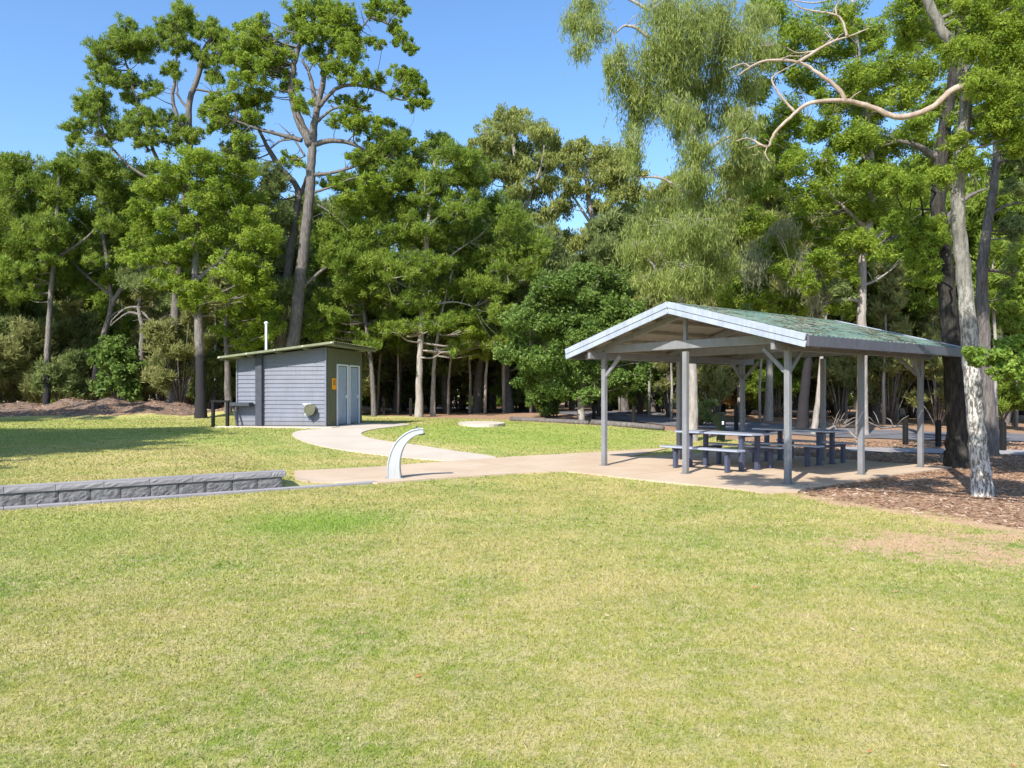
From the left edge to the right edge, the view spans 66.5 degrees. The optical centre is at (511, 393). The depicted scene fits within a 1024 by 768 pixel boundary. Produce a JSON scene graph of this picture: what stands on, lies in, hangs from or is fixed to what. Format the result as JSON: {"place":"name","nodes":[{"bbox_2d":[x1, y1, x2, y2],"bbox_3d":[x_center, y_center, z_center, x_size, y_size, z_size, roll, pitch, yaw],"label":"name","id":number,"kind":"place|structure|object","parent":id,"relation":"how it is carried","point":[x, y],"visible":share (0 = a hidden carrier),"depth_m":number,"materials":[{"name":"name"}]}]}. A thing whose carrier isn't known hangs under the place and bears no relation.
{"place":"outdoors","nodes":[
{"label":"outdoors","id":0,"kind":"place"},
{"bbox_2d":[292,423,495,460],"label":"path","id":1,"kind":"structure","parent":0,"point":[351,438],"depth_m":20.76,"materials":[{"name":"concrete"}]},
{"bbox_2d":[2,185,916,410],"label":"distant wood","id":2,"kind":"object","parent":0,"point":[366,401],"depth_m":68.93,"materials":[{"name":"plant"}]},
{"bbox_2d":[0,397,1023,767],"bbox_3d":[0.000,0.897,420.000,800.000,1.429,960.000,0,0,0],"label":"ground","id":3,"kind":"structure","parent":0,"point":[148,413],"depth_m":5.44,"materials":[{"name":"plant"}]},
{"bbox_2d":[0,252,19,284],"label":"shade tree","id":4,"kind":"object","parent":3,"relation":"on","point":[7,270],"visible":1,"depth_m":33.10,"materials":[{"name":"green plant"}]},
{"bbox_2d":[0,363,29,403],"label":"shrub","id":5,"kind":"object","parent":3,"relation":"on","point":[4,376],"visible":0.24,"depth_m":43.92,"materials":[{"name":"green plant"}]},
{"bbox_2d":[0,228,67,401],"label":"pine tree","id":6,"kind":"object","parent":3,"relation":"on","point":[7,311],"visible":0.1,"depth_m":45.14,"materials":[{"name":"green plant"}]},
{"bbox_2d":[0,314,91,403],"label":"shrub","id":7,"kind":"object","parent":3,"relation":"on","point":[19,344],"visible":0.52,"depth_m":43.30,"materials":[{"name":"green plant"}]},
{"bbox_2d":[0,150,109,404],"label":"tree","id":8,"kind":"object","parent":3,"relation":"on","point":[22,241],"visible":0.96,"depth_m":41.45,"materials":[{"name":"green plant"}]},
{"bbox_2d":[29,347,99,400],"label":"shrub","id":9,"kind":"object","parent":3,"relation":"on","point":[66,380],"visible":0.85,"depth_m":42.61,"materials":[{"name":"green plant"}]},
{"bbox_2d":[53,293,87,348],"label":"slender tree","id":10,"kind":"object","parent":3,"relation":"on","point":[69,308],"visible":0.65,"depth_m":45.83,"materials":[{"name":"green plant"}]},
{"bbox_2d":[38,232,126,317],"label":"pine tree","id":11,"kind":"object","parent":3,"relation":"on","point":[100,299],"visible":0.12,"depth_m":53.12,"materials":[{"name":"green plant"}]},
{"bbox_2d":[51,314,116,397],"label":"shrub","id":12,"kind":"object","parent":3,"relation":"on","point":[91,341],"visible":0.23,"depth_m":45.64,"materials":[{"name":"green plant"}]},
{"bbox_2d":[58,308,121,346],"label":"shrub","id":13,"kind":"object","parent":3,"relation":"on","point":[87,315],"visible":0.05,"depth_m":46.99,"materials":[{"name":"green plant"}]},
{"bbox_2d":[31,141,161,399],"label":"pine tree","id":14,"kind":"object","parent":3,"relation":"on","point":[98,168],"visible":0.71,"depth_m":42.97,"materials":[{"name":"green plant"}]},
{"bbox_2d":[84,333,147,401],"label":"shrub","id":15,"kind":"object","parent":3,"relation":"on","point":[118,357],"visible":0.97,"depth_m":41.33,"materials":[{"name":"green plant"}]},
{"bbox_2d":[97,281,139,397],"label":"slender tree","id":16,"kind":"object","parent":3,"relation":"on","point":[127,323],"visible":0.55,"depth_m":46.76,"materials":[{"name":"green plant"}]},
{"bbox_2d":[0,470,285,506],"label":"retaining wall","id":17,"kind":"structure","parent":3,"relation":"on","point":[36,493],"depth_m":11.74,"materials":[{"name":"stone"}]},
{"bbox_2d":[55,0,235,401],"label":"pine tree","id":18,"kind":"object","parent":3,"relation":"on","point":[127,42],"visible":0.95,"depth_m":39.42,"materials":[{"name":"green plant"}]},
{"bbox_2d":[129,291,168,400],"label":"slender tree","id":19,"kind":"object","parent":3,"relation":"on","point":[154,313],"visible":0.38,"depth_m":45.47,"materials":[{"name":"green plant"}]},
{"bbox_2d":[110,264,205,401],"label":"pine tree","id":20,"kind":"object","parent":3,"relation":"on","point":[131,279],"visible":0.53,"depth_m":42.55,"materials":[{"name":"green plant"}]},
{"bbox_2d":[130,349,186,401],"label":"shrub","id":21,"kind":"object","parent":3,"relation":"on","point":[163,394],"visible":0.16,"depth_m":42.44,"materials":[{"name":"green plant"}]},
{"bbox_2d":[138,309,217,402],"bbox_3d":[-16.790,-2.061,39.636,3.377,5.067,3.767,0,0,0],"label":"shrub","id":22,"kind":"object","parent":3,"relation":"on","point":[162,334],"visible":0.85,"depth_m":38.98,"materials":[{"name":"green plant"}]},
{"bbox_2d":[0,481,376,510],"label":"garden edging","id":23,"kind":"object","parent":3,"relation":"on","point":[166,496],"visible":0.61,"depth_m":11.94,"materials":[{"name":"grey concrete"}]},
{"bbox_2d":[111,142,283,418],"bbox_3d":[-14.262,-5.002,35.982,7.827,13.331,5.171,0,0,-8],"label":"pine tree","id":24,"kind":"object","parent":3,"relation":"on","point":[240,200],"visible":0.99,"depth_m":35.30,"materials":[{"name":"green plant"}]},
{"bbox_2d":[186,349,235,408],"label":"shrub","id":25,"kind":"object","parent":3,"relation":"on","point":[214,366],"visible":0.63,"depth_m":41.67,"materials":[{"name":"green plant"}]},
{"bbox_2d":[199,258,236,379],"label":"slender tree","id":26,"kind":"object","parent":3,"relation":"on","point":[221,283],"visible":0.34,"depth_m":44.11,"materials":[{"name":"green plant"}]},
{"bbox_2d":[211,400,253,426],"bbox_3d":[-9.777,0.705,27.303,1.410,0.930,0.405,0,0,10],"label":"washing bench","id":27,"kind":"object","parent":3,"relation":"on","point":[233,404],"visible":0.96,"depth_m":27.16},
{"bbox_2d":[212,310,273,389],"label":"shrub","id":28,"kind":"object","parent":3,"relation":"on","point":[233,349],"visible":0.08,"depth_m":42.27,"materials":[{"name":"green plant"}]},
{"bbox_2d":[207,249,288,412],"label":"pine tree","id":29,"kind":"object","parent":3,"relation":"on","point":[260,315],"visible":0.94,"depth_m":37.79,"materials":[{"name":"green plant"}]},
{"bbox_2d":[206,219,312,348],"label":"pine tree","id":30,"kind":"object","parent":3,"relation":"on","point":[277,272],"visible":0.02,"depth_m":48.12,"materials":[{"name":"green plant"}]},
{"bbox_2d":[217,111,318,348],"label":"pine tree","id":31,"kind":"object","parent":3,"relation":"on","point":[276,176],"visible":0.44,"depth_m":38.97,"materials":[{"name":"green plant"}]},
{"bbox_2d":[215,321,376,428],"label":"toilet block","id":32,"kind":"structure","parent":3,"relation":"on","point":[278,387],"depth_m":27.29,"materials":[{"name":"wood"}]},
{"bbox_2d":[338,366,346,424],"bbox_3d":[-6.196,0.070,28.442,0.090,2.100,0.920,0,0,10],"label":"door","id":33,"kind":"structure","parent":32,"relation":"in","point":[342,396],"depth_m":28.43,"materials":[{"name":"white metal"}]},
{"bbox_2d":[351,367,357,422],"bbox_3d":[-5.997,0.070,29.595,0.090,2.100,0.900,0,0,10],"label":"door","id":34,"kind":"structure","parent":32,"relation":"in","point":[354,371],"depth_m":29.68,"materials":[{"name":"white metal"}]},
{"bbox_2d":[280,191,333,287],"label":"pine tree","id":35,"kind":"object","parent":3,"relation":"on","point":[319,216],"visible":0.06,"depth_m":50.83,"materials":[{"name":"green plant"}]},
{"bbox_2d":[196,0,434,346],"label":"pine tree","id":36,"kind":"object","parent":3,"relation":"on","point":[258,41],"visible":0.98,"depth_m":37.69,"materials":[{"name":"green plant"}]},
{"bbox_2d":[288,280,350,341],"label":"shrub","id":37,"kind":"object","parent":3,"relation":"on","point":[310,288],"visible":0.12,"depth_m":41.38,"materials":[{"name":"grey plant"}]},
{"bbox_2d":[317,300,375,397],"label":"shrub","id":38,"kind":"object","parent":3,"relation":"on","point":[365,380],"visible":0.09,"depth_m":41.21,"materials":[{"name":"green plant"}]},
{"bbox_2d":[294,126,428,416],"bbox_3d":[-7.654,-5.937,39.954,7.072,14.982,6.989,0,0,0],"label":"pine tree","id":39,"kind":"object","parent":3,"relation":"on","point":[337,242],"visible":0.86,"depth_m":38.24,"materials":[{"name":"green plant"}]},
{"bbox_2d":[324,248,416,372],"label":"pine tree","id":40,"kind":"object","parent":3,"relation":"on","point":[388,355],"visible":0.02,"depth_m":46.69,"materials":[{"name":"green plant"}]},
{"bbox_2d":[366,276,400,413],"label":"slender tree","id":41,"kind":"object","parent":3,"relation":"on","point":[379,362],"visible":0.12,"depth_m":44.92,"materials":[{"name":"green plant"}]},
{"bbox_2d":[366,358,403,411],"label":"shrub","id":42,"kind":"object","parent":3,"relation":"on","point":[391,364],"visible":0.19,"depth_m":49.52,"materials":[{"name":"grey plant"}]},
{"bbox_2d":[364,251,431,412],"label":"pine tree","id":43,"kind":"object","parent":3,"relation":"on","point":[386,349],"visible":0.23,"depth_m":46.68,"materials":[{"name":"green plant"}]},
{"bbox_2d":[386,295,412,414],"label":"slender tree","id":44,"kind":"object","parent":3,"relation":"on","point":[398,340],"visible":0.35,"depth_m":42.83,"materials":[{"name":"green plant"}]},
{"bbox_2d":[376,347,431,409],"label":"shrub","id":45,"kind":"object","parent":3,"relation":"on","point":[408,389],"visible":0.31,"depth_m":50.71,"materials":[{"name":"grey plant"}]},
{"bbox_2d":[403,235,496,412],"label":"pine tree","id":46,"kind":"object","parent":3,"relation":"on","point":[444,385],"visible":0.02,"depth_m":47.84,"materials":[{"name":"green plant"}]},
{"bbox_2d":[427,366,494,410],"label":"shrub","id":47,"kind":"object","parent":3,"relation":"on","point":[456,380],"visible":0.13,"depth_m":51.63,"materials":[{"name":"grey plant"}]},
{"bbox_2d":[430,269,496,416],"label":"pine tree","id":48,"kind":"object","parent":3,"relation":"on","point":[467,331],"visible":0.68,"depth_m":39.95,"materials":[{"name":"green plant"}]},
{"bbox_2d":[373,129,556,416],"bbox_3d":[-2.438,-5.867,39.140,9.357,14.969,6.322,0,0,0],"label":"pine tree","id":49,"kind":"object","parent":3,"relation":"on","point":[447,214],"visible":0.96,"depth_m":38.28,"materials":[{"name":"green plant"}]},
{"bbox_2d":[424,215,536,412],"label":"pine tree","id":50,"kind":"object","parent":3,"relation":"on","point":[477,405],"visible":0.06,"depth_m":45.69,"materials":[{"name":"green plant"}]},
{"bbox_2d":[468,266,507,413],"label":"slender tree","id":51,"kind":"object","parent":3,"relation":"on","point":[486,366],"visible":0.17,"depth_m":41.95,"materials":[{"name":"green plant"}]},
{"bbox_2d":[451,341,557,410],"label":"pine tree","id":52,"kind":"object","parent":3,"relation":"on","point":[492,403],"visible":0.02,"depth_m":51.76,"materials":[{"name":"green plant"}]},
{"bbox_2d":[462,199,555,412],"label":"pine tree","id":53,"kind":"object","parent":3,"relation":"on","point":[509,405],"visible":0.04,"depth_m":44.76,"materials":[{"name":"green plant"}]},
{"bbox_2d":[493,246,525,412],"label":"slender tree","id":54,"kind":"object","parent":3,"relation":"on","point":[509,294],"visible":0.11,"depth_m":43.85,"materials":[{"name":"green plant"}]},
{"bbox_2d":[0,414,1023,767],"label":"grass","id":55,"kind":"structure","parent":3,"relation":"on","point":[256,514],"depth_m":6.01,"materials":[{"name":"plant"}]},
{"bbox_2d":[1,397,1023,527],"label":"leaf litter","id":56,"kind":"object","parent":3,"relation":"on","point":[929,485],"visible":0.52,"depth_m":14.14,"materials":[{"name":"plant"}]},
{"bbox_2d":[488,362,544,410],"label":"shrub","id":57,"kind":"object","parent":3,"relation":"on","point":[518,396],"visible":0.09,"depth_m":48.40,"materials":[{"name":"green plant"}]},
{"bbox_2d":[466,102,574,408],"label":"gum tree","id":58,"kind":"object","parent":3,"relation":"on","point":[521,163],"visible":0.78,"depth_m":55.98,"materials":[{"name":"green plant"}]},
{"bbox_2d":[512,264,544,412],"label":"slender tree","id":59,"kind":"object","parent":3,"relation":"on","point":[522,285],"visible":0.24,"depth_m":42.47,"materials":[{"name":"green plant"}]},
{"bbox_2d":[524,376,562,416],"bbox_3d":[1.413,0.139,37.126,1.961,2.203,2.453,0,0,40],"label":"shrub","id":60,"kind":"object","parent":3,"relation":"on","point":[546,409],"visible":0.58,"depth_m":36.46,"materials":[{"name":"green plant"}]},
{"bbox_2d":[509,417,589,424],"bbox_3d":[1.493,1.116,32.031,3.866,0.265,0.244,0,0,37],"label":"edging log","id":61,"kind":"object","parent":3,"relation":"on","point":[566,421],"visible":0.8,"depth_m":31.87,"materials":[{"name":"grey wood"}]},
{"bbox_2d":[517,226,585,411],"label":"pine tree","id":62,"kind":"object","parent":3,"relation":"on","point":[558,259],"visible":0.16,"depth_m":45.95,"materials":[{"name":"green plant"}]},
{"bbox_2d":[490,260,653,419],"bbox_3d":[2.533,-2.084,32.732,6.921,7.232,5.270,0,0,0],"label":"broadleaf tree","id":63,"kind":"object","parent":3,"relation":"on","point":[586,311],"visible":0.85,"depth_m":31.80,"materials":[{"name":"green plant"}]},
{"bbox_2d":[575,216,619,410],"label":"pine tree","id":64,"kind":"object","parent":3,"relation":"on","point":[594,225],"visible":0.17,"depth_m":49.05,"materials":[{"name":"green plant"}]},
{"bbox_2d":[550,135,650,265],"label":"gum tree","id":65,"kind":"object","parent":3,"relation":"on","point":[601,167],"visible":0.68,"depth_m":54.12,"materials":[{"name":"green plant"}]},
{"bbox_2d":[587,203,651,410],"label":"pine tree","id":66,"kind":"object","parent":3,"relation":"on","point":[601,258],"visible":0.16,"depth_m":42.87,"materials":[{"name":"green plant"}]},
{"bbox_2d":[590,419,664,430],"bbox_3d":[4.431,1.207,30.069,3.044,0.362,0.267,0,0,33],"label":"edging log","id":67,"kind":"object","parent":3,"relation":"on","point":[630,425],"visible":0.86,"depth_m":29.89,"materials":[{"name":"grey wood"}]},
{"bbox_2d":[620,362,663,413],"bbox_3d":[6.507,-1.066,40.039,2.873,4.371,2.736,0,0,-34],"label":"shrub","id":68,"kind":"object","parent":3,"relation":"on","point":[641,392],"visible":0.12,"depth_m":39.73,"materials":[{"name":"green plant"}]},
{"bbox_2d":[638,271,669,416],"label":"slender tree","id":69,"kind":"object","parent":3,"relation":"on","point":[649,306],"visible":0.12,"depth_m":37.88,"materials":[{"name":"green plant"}]},
{"bbox_2d":[653,362,675,416],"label":"shrub","id":70,"kind":"object","parent":3,"relation":"on","point":[663,386],"visible":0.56,"depth_m":37.74,"materials":[{"name":"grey plant"}]},
{"bbox_2d":[620,169,719,413],"bbox_3d":[8.025,-5.069,39.845,5.107,12.790,4.731,0,0,-30],"label":"gum tree","id":71,"kind":"object","parent":3,"relation":"on","point":[663,184],"visible":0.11,"depth_m":39.64,"materials":[{"name":"green plant"}]},
{"bbox_2d":[557,0,786,440],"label":"weeping tree","id":72,"kind":"object","parent":3,"relation":"on","point":[666,58],"visible":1,"depth_m":24.38,"materials":[{"name":"green plant"}]},
{"bbox_2d":[698,398,719,425],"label":"shrub","id":73,"kind":"object","parent":3,"relation":"on","point":[704,412],"visible":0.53,"depth_m":32.65,"materials":[{"name":"green plant"}]},
{"bbox_2d":[697,364,739,414],"bbox_3d":[9.220,-0.626,36.205,2.792,3.944,3.508,0,0,43],"label":"shrub","id":74,"kind":"object","parent":3,"relation":"on","point":[718,381],"visible":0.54,"depth_m":35.26,"materials":[{"name":"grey plant"}]},
{"bbox_2d":[688,158,773,415],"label":"gum tree","id":75,"kind":"object","parent":3,"relation":"on","point":[738,367],"visible":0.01,"depth_m":39.85,"materials":[{"name":"green plant"}]},
{"bbox_2d":[735,357,812,416],"bbox_3d":[13.476,-0.922,40.029,3.534,4.407,3.358,0,0,40],"label":"shrub","id":76,"kind":"object","parent":3,"relation":"on","point":[751,382],"visible":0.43,"depth_m":39.58,"materials":[{"name":"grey plant"}]},
{"bbox_2d":[710,126,844,420],"bbox_3d":[12.153,-5.644,36.825,5.766,14.440,5.342,0,0,-31],"label":"gum tree","id":77,"kind":"object","parent":3,"relation":"on","point":[773,204],"visible":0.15,"depth_m":36.62,"materials":[{"name":"green plant"}]},
{"bbox_2d":[713,233,856,431],"bbox_3d":[10.377,-2.088,29.952,5.963,8.079,2.806,0,0,0],"label":"pine tree","id":78,"kind":"object","parent":3,"relation":"on","point":[765,300],"visible":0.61,"depth_m":29.57,"materials":[{"name":"green plant"}]},
{"bbox_2d":[737,277,860,433],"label":"pine tree","id":79,"kind":"object","parent":3,"relation":"on","point":[838,286],"visible":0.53,"depth_m":28.46,"materials":[{"name":"green plant"}]},
{"bbox_2d":[736,190,877,416],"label":"pine tree","id":80,"kind":"object","parent":3,"relation":"on","point":[813,220],"visible":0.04,"depth_m":42.99,"materials":[{"name":"green plant"}]},
{"bbox_2d":[811,355,875,421],"bbox_3d":[16.049,-0.779,38.005,3.204,4.410,2.919,0,0,0],"label":"shrub","id":81,"kind":"object","parent":3,"relation":"on","point":[841,373],"visible":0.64,"depth_m":37.54,"materials":[{"name":"green plant"}]},
{"bbox_2d":[820,244,874,421],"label":"slender tree","id":82,"kind":"object","parent":3,"relation":"on","point":[850,316],"visible":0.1,"depth_m":37.82,"materials":[{"name":"green plant"}]},
{"bbox_2d":[731,0,980,434],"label":"pine tree","id":83,"kind":"object","parent":3,"relation":"on","point":[867,142],"visible":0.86,"depth_m":28.29,"materials":[{"name":"green plant"}]},
{"bbox_2d":[729,0,1023,496],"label":"paperbark tree","id":84,"kind":"object","parent":3,"relation":"on","point":[1001,35],"visible":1,"depth_m":11.90,"materials":[{"name":"grey plant"}]},
{"bbox_2d":[822,154,956,420],"bbox_3d":[18.817,-5.261,40.002,8.438,14.036,7.345,0,0,-23],"label":"pine tree","id":85,"kind":"object","parent":3,"relation":"on","point":[916,299],"visible":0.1,"depth_m":38.41,"materials":[{"name":"green plant"}]},
{"bbox_2d":[866,257,915,424],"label":"slender tree","id":86,"kind":"object","parent":3,"relation":"on","point":[890,303],"visible":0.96,"depth_m":35.85,"materials":[{"name":"green plant"}]},
{"bbox_2d":[853,327,934,423],"bbox_3d":[17.931,-0.928,36.992,3.426,4.852,4.040,0,0,-39],"label":"shrub","id":87,"kind":"object","parent":3,"relation":"on","point":[895,382],"visible":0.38,"depth_m":36.93,"materials":[{"name":"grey plant"}]},
{"bbox_2d":[903,328,945,425],"bbox_3d":[19.540,-0.751,35.829,2.666,4.627,2.507,0,0,0],"label":"shrub","id":88,"kind":"object","parent":3,"relation":"on","point":[935,362],"visible":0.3,"depth_m":35.79,"materials":[{"name":"green plant"}]},
{"bbox_2d":[912,295,940,422],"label":"slender tree","id":89,"kind":"object","parent":3,"relation":"on","point":[928,322],"visible":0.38,"depth_m":37.85,"materials":[{"name":"green plant"}]},
{"bbox_2d":[855,156,1008,419],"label":"pine tree","id":90,"kind":"object","parent":3,"relation":"on","point":[930,411],"visible":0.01,"depth_m":41.53,"materials":[{"name":"green plant"}]},
{"bbox_2d":[869,0,1023,467],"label":"pine tree","id":91,"kind":"object","parent":3,"relation":"on","point":[934,241],"visible":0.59,"depth_m":16.78,"materials":[{"name":"green plant"}]},
{"bbox_2d":[924,148,1023,424],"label":"pine tree","id":92,"kind":"object","parent":3,"relation":"on","point":[975,206],"visible":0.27,"depth_m":36.73,"materials":[{"name":"green plant"}]},
{"bbox_2d":[960,334,1023,400],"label":"young tree","id":93,"kind":"object","parent":3,"relation":"on","point":[1004,368],"visible":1,"depth_m":10.50,"materials":[{"name":"green plant"}]},
{"bbox_2d":[973,230,1015,438],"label":"slender tree","id":94,"kind":"object","parent":3,"relation":"on","point":[998,248],"visible":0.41,"depth_m":26.78,"materials":[{"name":"green plant"}]},
{"bbox_2d":[975,137,1023,456],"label":"pine tree","id":95,"kind":"object","parent":3,"relation":"on","point":[1012,227],"visible":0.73,"depth_m":19.88,"materials":[{"name":"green plant"}]},
{"bbox_2d":[994,233,1023,381],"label":"broadleaf tree","id":96,"kind":"object","parent":3,"relation":"on","point":[1012,304],"visible":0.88,"depth_m":14.66,"materials":[{"name":"green broadleaf foliage"},{"name":"bark"}]},
{"bbox_2d":[997,380,1023,422],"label":"shrub","id":97,"kind":"object","parent":3,"relation":"on","point":[1008,394],"visible":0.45,"depth_m":33.10,"materials":[{"name":"green plant"}]},
{"bbox_2d":[0,0,1023,393],"label":"sky","id":98,"kind":"structure","parent":0,"point":[473,56],"materials":[{"name":"blue"}]},
{"bbox_2d":[294,448,951,494],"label":"paved plaza","id":99,"kind":"structure","parent":0,"point":[626,464],"depth_m":15.88,"materials":[{"name":"beige concrete"}]},
{"bbox_2d":[385,426,424,478],"bbox_3d":[-1.985,1.090,14.508,0.730,0.984,0.280,0,0,-4],"label":"drinking fountain","id":100,"kind":"object","parent":99,"relation":"on","point":[394,461],"visible":1,"depth_m":14.42,"materials":[{"name":"paint"}]},
{"bbox_2d":[660,430,783,472],"bbox_3d":[4.434,1.188,16.429,1.750,0.764,1.950,0,0,-38],"label":"picnic table","id":101,"kind":"object","parent":99,"relation":"on","point":[707,447],"visible":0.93,"depth_m":16.21,"materials":[{"name":"metal"}]},
{"bbox_2d":[565,302,961,484],"bbox_3d":[5.364,-0.095,16.874,6.125,3.329,5.870,0,0,-38],"label":"picnic shelter","id":102,"kind":"object","parent":99,"relation":"on","point":[683,336],"visible":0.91,"depth_m":15.84,"materials":[{"name":"grey paint"}]},
{"bbox_2d":[681,304,950,345],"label":"roof litter","id":103,"kind":"object","parent":102,"relation":"on","point":[870,330],"visible":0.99,"depth_m":15.32,"materials":[{"name":"plant"}]},
{"bbox_2d":[745,427,856,466],"bbox_3d":[6.514,1.188,17.750,1.750,0.764,1.950,0,0,-38],"label":"picnic table","id":104,"kind":"object","parent":99,"relation":"on","point":[831,446],"visible":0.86,"depth_m":17.41,"materials":[{"name":"metal"}]},
{"bbox_2d":[222,404,1023,440],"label":"road","id":105,"kind":"structure","parent":0,"point":[661,418],"depth_m":32.96,"materials":[{"name":"asphalt"}]},
{"bbox_2d":[846,447,1023,454],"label":"gravel track","id":106,"kind":"structure","parent":0,"point":[926,450],"depth_m":21.61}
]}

